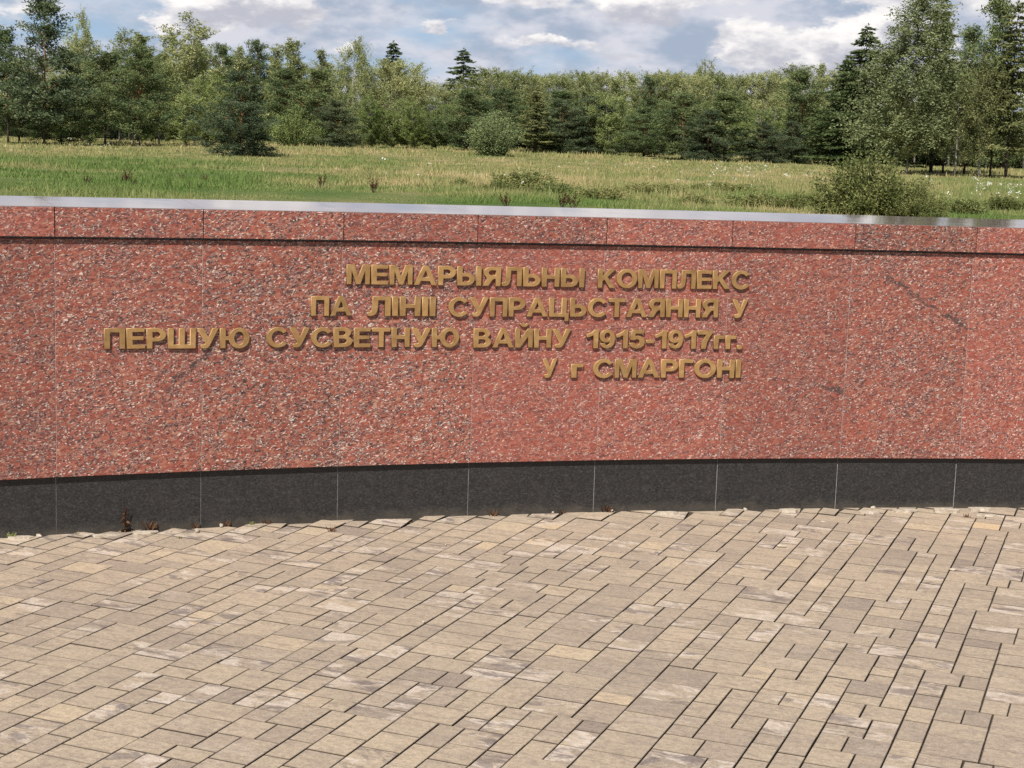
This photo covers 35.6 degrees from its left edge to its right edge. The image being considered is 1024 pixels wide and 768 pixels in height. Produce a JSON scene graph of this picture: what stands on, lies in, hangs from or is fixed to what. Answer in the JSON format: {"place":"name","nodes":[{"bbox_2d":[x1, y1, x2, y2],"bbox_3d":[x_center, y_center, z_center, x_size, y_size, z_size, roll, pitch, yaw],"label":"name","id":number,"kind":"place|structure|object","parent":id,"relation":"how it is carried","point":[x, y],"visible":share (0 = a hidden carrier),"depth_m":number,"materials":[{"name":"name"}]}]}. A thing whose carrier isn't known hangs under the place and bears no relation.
{"place":"outdoors","nodes":[
{"label":"outdoors","id":0,"kind":"place"},
{"bbox_2d":[0,507,1023,767],"bbox_3d":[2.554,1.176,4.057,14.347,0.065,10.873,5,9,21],"label":"paving","id":1,"kind":"structure","parent":0,"point":[700,639],"depth_m":5.40,"materials":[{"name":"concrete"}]},
{"bbox_2d":[0,135,1023,219],"bbox_3d":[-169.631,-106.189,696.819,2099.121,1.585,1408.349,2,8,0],"label":"meadow","id":2,"kind":"structure","parent":0,"point":[346,197],"depth_m":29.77,"materials":[{"name":"green plant"}]},
{"bbox_2d":[0,25,42,142],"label":"pine tree","id":3,"kind":"object","parent":2,"relation":"on","point":[5,36],"visible":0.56,"depth_m":70.58,"materials":[{"name":"green plant"}]},
{"bbox_2d":[0,87,55,142],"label":"pine tree","id":4,"kind":"object","parent":2,"relation":"on","point":[13,124],"visible":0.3,"depth_m":72.79,"materials":[{"name":"green plant"}]},
{"bbox_2d":[0,0,98,143],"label":"pine tree","id":5,"kind":"object","parent":2,"relation":"on","point":[44,8],"visible":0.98,"depth_m":68.33,"materials":[{"name":"green plant"}]},
{"bbox_2d":[18,80,109,144],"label":"pine tree","id":6,"kind":"object","parent":2,"relation":"on","point":[76,128],"visible":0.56,"depth_m":69.81,"materials":[{"name":"green plant"}]},
{"bbox_2d":[50,3,98,141],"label":"birch tree","id":7,"kind":"object","parent":2,"relation":"on","point":[82,21],"visible":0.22,"depth_m":85.98,"materials":[{"name":"green plant"}]},
{"bbox_2d":[34,34,122,142],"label":"birch tree","id":8,"kind":"object","parent":2,"relation":"on","point":[86,50],"visible":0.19,"depth_m":80.40,"materials":[{"name":"green plant"}]},
{"bbox_2d":[79,95,111,143],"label":"sapling","id":9,"kind":"object","parent":2,"relation":"on","point":[95,134],"visible":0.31,"depth_m":75.08,"materials":[{"name":"green plant"}]},
{"bbox_2d":[60,49,151,143],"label":"pine tree","id":10,"kind":"object","parent":2,"relation":"on","point":[104,60],"visible":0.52,"depth_m":74.46,"materials":[{"name":"green plant"}]},
{"bbox_2d":[104,26,151,141],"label":"birch tree","id":11,"kind":"object","parent":2,"relation":"on","point":[120,37],"visible":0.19,"depth_m":88.26,"materials":[{"name":"green plant"}]},
{"bbox_2d":[86,43,185,145],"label":"pine tree","id":12,"kind":"object","parent":2,"relation":"on","point":[132,75],"visible":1,"depth_m":70.56,"materials":[{"name":"green plant"}]},
{"bbox_2d":[129,31,167,141],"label":"birch tree","id":13,"kind":"object","parent":2,"relation":"on","point":[142,39],"visible":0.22,"depth_m":90.31,"materials":[{"name":"green plant"}]},
{"bbox_2d":[141,57,185,143],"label":"aspen tree","id":14,"kind":"object","parent":2,"relation":"on","point":[170,72],"visible":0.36,"depth_m":78.41,"materials":[{"name":"green plant"}]},
{"bbox_2d":[158,31,184,141],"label":"birch tree","id":15,"kind":"object","parent":2,"relation":"on","point":[165,52],"visible":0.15,"depth_m":91.20,"materials":[{"name":"green plant"}]},
{"bbox_2d":[166,74,221,144],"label":"sapling","id":16,"kind":"object","parent":2,"relation":"on","point":[193,100],"visible":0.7,"depth_m":75.79,"materials":[{"name":"green plant"}]},
{"bbox_2d":[152,10,238,142],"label":"birch tree","id":17,"kind":"object","parent":2,"relation":"on","point":[193,56],"visible":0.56,"depth_m":83.81,"materials":[{"name":"green plant"}]},
{"bbox_2d":[194,70,248,142],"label":"sapling","id":18,"kind":"object","parent":2,"relation":"on","point":[218,95],"visible":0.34,"depth_m":82.43,"materials":[{"name":"green plant"}]},
{"bbox_2d":[205,41,254,135],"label":"pine tree","id":19,"kind":"object","parent":2,"relation":"on","point":[222,53],"visible":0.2,"depth_m":90.27,"materials":[{"name":"green plant"}]},
{"bbox_2d":[181,68,284,156],"bbox_3d":[-9.631,-9.365,55.146,3.560,3.161,4.023,0,8,-13],"label":"pine tree","id":20,"kind":"object","parent":2,"relation":"on","point":[248,149],"visible":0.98,"depth_m":55.01,"materials":[{"name":"green plant"}]},
{"bbox_2d":[228,43,257,140],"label":"birch tree","id":21,"kind":"object","parent":2,"relation":"on","point":[239,52],"visible":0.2,"depth_m":91.97,"materials":[{"name":"green plant"}]},
{"bbox_2d":[238,38,283,140],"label":"pine tree","id":22,"kind":"object","parent":2,"relation":"on","point":[258,47],"visible":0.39,"depth_m":93.10,"materials":[{"name":"green plant"}]},
{"bbox_2d":[258,45,286,141],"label":"birch tree","id":23,"kind":"object","parent":2,"relation":"on","point":[275,51],"visible":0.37,"depth_m":90.61,"materials":[{"name":"green plant"}]},
{"bbox_2d":[252,67,322,140],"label":"pine tree","id":24,"kind":"object","parent":2,"relation":"on","point":[277,85],"visible":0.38,"depth_m":81.37,"materials":[{"name":"green plant"}]},
{"bbox_2d":[272,38,304,116],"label":"birch tree","id":25,"kind":"object","parent":2,"relation":"on","point":[292,59],"visible":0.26,"depth_m":88.08,"materials":[{"name":"green plant"}]},
{"bbox_2d":[262,104,329,146],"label":"willow bush","id":26,"kind":"object","parent":2,"relation":"on","point":[295,128],"visible":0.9,"depth_m":76.64,"materials":[{"name":"green plant"}]},
{"bbox_2d":[284,37,316,140],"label":"birch tree","id":27,"kind":"object","parent":2,"relation":"on","point":[298,44],"visible":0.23,"depth_m":89.11,"materials":[{"name":"green plant"}]},
{"bbox_2d":[273,67,359,143],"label":"pine tree","id":28,"kind":"object","parent":2,"relation":"on","point":[312,96],"visible":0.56,"depth_m":80.38,"materials":[{"name":"green plant"}]},
{"bbox_2d":[307,48,335,132],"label":"birch tree","id":29,"kind":"object","parent":2,"relation":"on","point":[322,61],"visible":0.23,"depth_m":90.34,"materials":[{"name":"green plant"}]},
{"bbox_2d":[303,97,371,147],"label":"pine tree","id":30,"kind":"object","parent":2,"relation":"on","point":[331,139],"visible":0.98,"depth_m":76.76,"materials":[{"name":"green plant"}]},
{"bbox_2d":[323,35,387,143],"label":"birch tree","id":31,"kind":"object","parent":2,"relation":"on","point":[364,75],"visible":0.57,"depth_m":86.38,"materials":[{"name":"green plant"}]},
{"bbox_2d":[348,95,392,146],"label":"sapling","id":32,"kind":"object","parent":2,"relation":"on","point":[371,128],"visible":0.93,"depth_m":78.76,"materials":[{"name":"green plant"}]},
{"bbox_2d":[361,40,410,144],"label":"spruce tree","id":33,"kind":"object","parent":2,"relation":"on","point":[390,52],"visible":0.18,"depth_m":102.92,"materials":[{"name":"green plant"}]},
{"bbox_2d":[371,93,418,147],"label":"sapling","id":34,"kind":"object","parent":2,"relation":"on","point":[395,134],"visible":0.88,"depth_m":79.53,"materials":[{"name":"green plant"}]},
{"bbox_2d":[372,61,424,144],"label":"birch tree","id":35,"kind":"object","parent":2,"relation":"on","point":[384,81],"visible":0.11,"depth_m":97.23,"materials":[{"name":"green plant"}]},
{"bbox_2d":[356,56,451,144],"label":"birch tree","id":36,"kind":"object","parent":2,"relation":"on","point":[397,65],"visible":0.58,"depth_m":88.23,"materials":[{"name":"green plant"}]},
{"bbox_2d":[395,101,431,147],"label":"sapling","id":37,"kind":"object","parent":2,"relation":"on","point":[407,121],"visible":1,"depth_m":78.82,"materials":[{"name":"green plant"}]},
{"bbox_2d":[388,61,438,145],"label":"birch tree","id":38,"kind":"object","parent":2,"relation":"on","point":[429,95],"visible":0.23,"depth_m":92.45,"materials":[{"name":"green plant"}]},
{"bbox_2d":[415,98,454,144],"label":"sapling","id":39,"kind":"object","parent":2,"relation":"on","point":[424,104],"visible":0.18,"depth_m":89.56,"materials":[{"name":"green plant"}]},
{"bbox_2d":[417,98,459,147],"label":"sapling","id":40,"kind":"object","parent":2,"relation":"on","point":[437,140],"visible":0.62,"depth_m":80.57,"materials":[{"name":"green plant"}]},
{"bbox_2d":[421,84,472,146],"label":"birch tree","id":41,"kind":"object","parent":2,"relation":"on","point":[442,96],"visible":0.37,"depth_m":91.21,"materials":[{"name":"green plant"}]},
{"bbox_2d":[420,48,483,144],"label":"spruce tree","id":42,"kind":"object","parent":2,"relation":"on","point":[463,67],"visible":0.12,"depth_m":105.94,"materials":[{"name":"green plant"}]},
{"bbox_2d":[421,89,496,149],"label":"pine tree","id":43,"kind":"object","parent":2,"relation":"on","point":[467,104],"visible":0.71,"depth_m":78.73,"materials":[{"name":"green plant"}]},
{"bbox_2d":[446,66,515,121],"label":"birch tree","id":44,"kind":"object","parent":2,"relation":"on","point":[484,73],"visible":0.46,"depth_m":90.57,"materials":[{"name":"green plant"}]},
{"bbox_2d":[458,109,525,155],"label":"bush","id":45,"kind":"object","parent":2,"relation":"on","point":[492,142],"visible":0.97,"depth_m":66.83,"materials":[{"name":"green plant"}]},
{"bbox_2d":[452,87,549,144],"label":"pine tree","id":46,"kind":"object","parent":2,"relation":"on","point":[501,94],"visible":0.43,"depth_m":82.30,"materials":[{"name":"green plant"}]},
{"bbox_2d":[477,65,545,147],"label":"birch tree","id":47,"kind":"object","parent":2,"relation":"on","point":[513,76],"visible":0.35,"depth_m":93.47,"materials":[{"name":"green plant"}]},
{"bbox_2d":[486,168,566,189],"bbox_3d":[0.170,-2.898,22.738,1.208,0.397,1.176,4,9,18],"label":"weed clump","id":48,"kind":"object","parent":2,"relation":"on","point":[527,178],"visible":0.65,"depth_m":22.61,"materials":[{"name":"green plant"}]},
{"bbox_2d":[510,72,549,148],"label":"birch tree","id":49,"kind":"object","parent":2,"relation":"on","point":[524,86],"visible":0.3,"depth_m":94.25,"materials":[{"name":"green plant"}]},
{"bbox_2d":[516,85,561,152],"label":"larch tree","id":50,"kind":"object","parent":2,"relation":"on","point":[536,114],"visible":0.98,"depth_m":77.83,"materials":[{"name":"green plant"}]},
{"bbox_2d":[522,181,581,194],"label":"weed clump","id":51,"kind":"object","parent":2,"relation":"on","point":[545,185],"visible":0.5,"depth_m":20.78,"materials":[{"name":"green plant"}]},
{"bbox_2d":[87,141,1020,199],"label":"wild flowers","id":52,"kind":"object","parent":2,"relation":"on","point":[777,166],"visible":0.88,"depth_m":25.60,"materials":[{"name":"white plant"}]},
{"bbox_2d":[516,97,594,153],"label":"pine tree","id":53,"kind":"object","parent":2,"relation":"on","point":[559,130],"visible":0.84,"depth_m":78.69,"materials":[{"name":"green plant"}]},
{"bbox_2d":[526,89,591,141],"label":"pine tree","id":54,"kind":"object","parent":2,"relation":"on","point":[565,94],"visible":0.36,"depth_m":80.42,"materials":[{"name":"green plant"}]},
{"bbox_2d":[545,72,590,134],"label":"birch tree","id":55,"kind":"object","parent":2,"relation":"on","point":[566,82],"visible":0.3,"depth_m":93.14,"materials":[{"name":"green plant"}]},
{"bbox_2d":[564,68,598,135],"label":"birch tree","id":56,"kind":"object","parent":2,"relation":"on","point":[583,76],"visible":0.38,"depth_m":97.18,"materials":[{"name":"green plant"}]},
{"bbox_2d":[553,93,632,153],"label":"pine tree","id":57,"kind":"object","parent":2,"relation":"on","point":[590,146],"visible":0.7,"depth_m":79.34,"materials":[{"name":"green plant"}]},
{"bbox_2d":[574,68,626,138],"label":"birch tree","id":58,"kind":"object","parent":2,"relation":"on","point":[602,79],"visible":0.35,"depth_m":98.01,"materials":[{"name":"green plant"}]},
{"bbox_2d":[573,185,631,200],"bbox_3d":[1.020,-2.249,18.827,0.735,0.222,0.755,-1,9,-21],"label":"weed clump","id":59,"kind":"object","parent":2,"relation":"on","point":[603,193],"visible":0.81,"depth_m":18.70,"materials":[{"name":"green plant"}]},
{"bbox_2d":[585,90,634,154],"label":"sapling","id":60,"kind":"object","parent":2,"relation":"on","point":[599,132],"visible":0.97,"depth_m":78.56,"materials":[{"name":"green plant"}]},
{"bbox_2d":[606,68,642,122],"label":"birch tree","id":61,"kind":"object","parent":2,"relation":"on","point":[625,74],"visible":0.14,"depth_m":103.32,"materials":[{"name":"green plant"}]},
{"bbox_2d":[617,70,673,113],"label":"birch tree","id":62,"kind":"object","parent":2,"relation":"on","point":[664,83],"visible":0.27,"depth_m":96.59,"materials":[{"name":"green plant"}]},
{"bbox_2d":[610,106,682,156],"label":"pine tree","id":63,"kind":"object","parent":2,"relation":"on","point":[637,146],"visible":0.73,"depth_m":76.70,"materials":[{"name":"green plant"}]},
{"bbox_2d":[626,75,677,153],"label":"pine tree","id":64,"kind":"object","parent":2,"relation":"on","point":[651,85],"visible":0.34,"depth_m":81.52,"materials":[{"name":"green plant"}]},
{"bbox_2d":[615,181,694,194],"bbox_3d":[2.078,-2.807,22.907,1.208,0.222,1.176,5,9,23],"label":"weed clump","id":65,"kind":"object","parent":2,"relation":"on","point":[646,187],"visible":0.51,"depth_m":22.67,"materials":[{"name":"green plant"}]},
{"bbox_2d":[651,69,695,116],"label":"birch tree","id":66,"kind":"object","parent":2,"relation":"on","point":[672,78],"visible":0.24,"depth_m":97.61,"materials":[{"name":"green plant"}]},
{"bbox_2d":[628,91,732,159],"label":"pine tree","id":67,"kind":"object","parent":2,"relation":"on","point":[685,112],"visible":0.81,"depth_m":72.52,"materials":[{"name":"green plant"}]},
{"bbox_2d":[671,193,718,205],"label":"weed clump","id":68,"kind":"object","parent":2,"relation":"on","point":[702,199],"visible":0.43,"depth_m":17.80,"materials":[{"name":"green plant"}]},
{"bbox_2d":[672,72,720,136],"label":"birch tree","id":69,"kind":"object","parent":2,"relation":"on","point":[697,82],"visible":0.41,"depth_m":94.27,"materials":[{"name":"green plant"}]},
{"bbox_2d":[677,55,719,142],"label":"birch tree","id":70,"kind":"object","parent":2,"relation":"on","point":[702,66],"visible":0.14,"depth_m":98.11,"materials":[{"name":"green plant"}]},
{"bbox_2d":[692,67,734,153],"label":"birch tree","id":71,"kind":"object","parent":2,"relation":"on","point":[718,78],"visible":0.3,"depth_m":96.30,"materials":[{"name":"green plant"}]},
{"bbox_2d":[676,109,752,161],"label":"pine tree","id":72,"kind":"object","parent":2,"relation":"on","point":[698,156],"visible":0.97,"depth_m":70.80,"materials":[{"name":"green plant"}]},
{"bbox_2d":[674,181,760,191],"bbox_3d":[3.552,-3.307,26.758,1.359,0.222,1.323,-6,11,-43],"label":"weed clump","id":73,"kind":"object","parent":2,"relation":"on","point":[734,186],"visible":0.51,"depth_m":26.60,"materials":[{"name":"green plant"}]},
{"bbox_2d":[687,90,769,149],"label":"pine tree","id":74,"kind":"object","parent":2,"relation":"on","point":[728,97],"visible":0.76,"depth_m":71.55,"materials":[{"name":"green plant"}]},
{"bbox_2d":[717,73,757,152],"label":"birch tree","id":75,"kind":"object","parent":2,"relation":"on","point":[743,96],"visible":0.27,"depth_m":99.73,"materials":[{"name":"green plant"}]},
{"bbox_2d":[721,191,784,207],"bbox_3d":[2.891,-2.168,18.823,0.830,0.238,0.808,1,8,-5],"label":"weed clump","id":76,"kind":"object","parent":2,"relation":"on","point":[752,198],"visible":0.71,"depth_m":18.74,"materials":[{"name":"green plant"}]},
{"bbox_2d":[730,120,792,162],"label":"pine tree","id":77,"kind":"object","parent":2,"relation":"on","point":[768,138],"visible":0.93,"depth_m":71.83,"materials":[{"name":"green plant"}]},
{"bbox_2d":[745,105,790,158],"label":"sapling","id":78,"kind":"object","parent":2,"relation":"on","point":[778,124],"visible":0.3,"depth_m":75.29,"materials":[{"name":"green plant"}]},
{"bbox_2d":[748,71,792,140],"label":"birch tree","id":79,"kind":"object","parent":2,"relation":"on","point":[770,102],"visible":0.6,"depth_m":94.54,"materials":[{"name":"green plant"}]},
{"bbox_2d":[752,62,823,122],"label":"birch tree","id":80,"kind":"object","parent":2,"relation":"on","point":[794,67],"visible":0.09,"depth_m":102.88,"materials":[{"name":"green plant"}]},
{"bbox_2d":[762,120,817,163],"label":"pine tree","id":81,"kind":"object","parent":2,"relation":"on","point":[788,150],"visible":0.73,"depth_m":73.87,"materials":[{"name":"green plant"}]},
{"bbox_2d":[769,189,810,209],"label":"weed clump","id":82,"kind":"object","parent":2,"relation":"on","point":[799,202],"visible":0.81,"depth_m":16.82,"materials":[{"name":"green plant"}]},
{"bbox_2d":[763,68,840,156],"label":"pine tree","id":83,"kind":"object","parent":2,"relation":"on","point":[800,96],"visible":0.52,"depth_m":76.42,"materials":[{"name":"green plant"}]},
{"bbox_2d":[782,68,880,161],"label":"birch tree","id":84,"kind":"object","parent":2,"relation":"on","point":[827,77],"visible":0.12,"depth_m":77.49,"materials":[{"name":"green plant"}]},
{"bbox_2d":[803,58,885,162],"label":"spruce tree","id":85,"kind":"object","parent":2,"relation":"on","point":[842,67],"visible":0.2,"depth_m":74.71,"materials":[{"name":"green plant"}]},
{"bbox_2d":[793,23,928,168],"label":"spruce tree","id":86,"kind":"object","parent":2,"relation":"on","point":[863,41],"visible":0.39,"depth_m":72.60,"materials":[{"name":"green plant"}]},
{"bbox_2d":[800,140,939,215],"bbox_3d":[3.453,-1.980,15.505,1.334,0.783,1.289,-3,9,-30],"label":"shrub","id":87,"kind":"object","parent":2,"relation":"on","point":[863,195],"visible":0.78,"depth_m":15.27,"materials":[{"name":"green plant"}]},
{"bbox_2d":[871,98,927,169],"bbox_3d":[15.498,-10.201,65.293,3.045,3.195,2.976,9,11,42],"label":"birch tree","id":88,"kind":"object","parent":2,"relation":"on","point":[907,107],"visible":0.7,"depth_m":64.86,"materials":[{"name":"green plant"}]},
{"bbox_2d":[824,0,980,173],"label":"birch tree","id":89,"kind":"object","parent":2,"relation":"on","point":[897,74],"visible":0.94,"depth_m":64.18,"materials":[{"name":"green plant"}]},
{"bbox_2d":[881,179,952,216],"bbox_3d":[3.871,-1.743,15.103,0.703,0.437,0.728,-5,10,-38],"label":"shrub","id":90,"kind":"object","parent":2,"relation":"on","point":[919,204],"visible":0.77,"depth_m":14.98,"materials":[{"name":"green plant"}]},
{"bbox_2d":[893,149,950,165],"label":"thicket bush","id":91,"kind":"object","parent":2,"relation":"on","point":[925,161],"visible":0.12,"depth_m":111.31,"materials":[{"name":"green plant"}]},
{"bbox_2d":[900,0,974,172],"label":"larch tree","id":92,"kind":"object","parent":2,"relation":"on","point":[932,155],"visible":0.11,"depth_m":70.38,"materials":[{"name":"green plant"}]},
{"bbox_2d":[912,69,979,173],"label":"pine tree","id":93,"kind":"object","parent":2,"relation":"on","point":[930,150],"visible":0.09,"depth_m":69.73,"materials":[{"name":"green plant"}]},
{"bbox_2d":[916,78,1002,175],"bbox_3d":[18.118,-10.297,64.181,3.234,3.941,3.259,-1,9,-17],"label":"sapling","id":94,"kind":"object","parent":2,"relation":"on","point":[948,146],"visible":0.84,"depth_m":63.96,"materials":[{"name":"green plant"}]},
{"bbox_2d":[936,197,994,214],"bbox_3d":[5.044,-1.983,17.830,0.755,0.238,0.735,2,8,2],"label":"weed clump","id":95,"kind":"object","parent":2,"relation":"on","point":[969,205],"visible":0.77,"depth_m":17.71,"materials":[{"name":"green plant"}]},
{"bbox_2d":[943,53,1020,176],"bbox_3d":[18.765,-10.776,63.973,3.234,5.016,3.259,0,8,-12],"label":"sapling","id":96,"kind":"object","parent":2,"relation":"on","point":[984,78],"visible":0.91,"depth_m":63.59,"materials":[{"name":"green plant"}]},
{"bbox_2d":[961,0,1023,178],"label":"larch tree","id":97,"kind":"object","parent":2,"relation":"on","point":[1018,140],"visible":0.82,"depth_m":63.65,"materials":[{"name":"green plant"}]},
{"bbox_2d":[980,194,1023,210],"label":"weed clump","id":98,"kind":"object","parent":2,"relation":"on","point":[1005,203],"visible":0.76,"depth_m":19.79,"materials":[{"name":"green plant"}]},
{"bbox_2d":[982,70,1023,167],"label":"pine tree","id":99,"kind":"object","parent":2,"relation":"on","point":[1010,161],"visible":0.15,"depth_m":97.17,"materials":[{"name":"green plant"}]},
{"bbox_2d":[0,0,1023,150],"label":"sky","id":100,"kind":"structure","parent":0,"point":[553,36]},
{"bbox_2d":[938,23,1017,173],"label":"pine tree","id":101,"kind":"object","parent":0,"point":[971,35],"visible":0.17,"depth_m":72.36,"materials":[{"name":"green plant"}]},
{"bbox_2d":[954,0,1023,177],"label":"tree","id":102,"kind":"object","parent":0,"point":[1000,8],"visible":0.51,"depth_m":64.24,"materials":[{"name":"green plant"}]},
{"label":"ground","id":103,"kind":"structure","parent":0,"visible":0},
{"bbox_2d":[0,196,1023,537],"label":"memorial wall","id":104,"kind":"structure","parent":103,"relation":"on","point":[170,364],"depth_m":7.18,"materials":[{"name":"red stone"}]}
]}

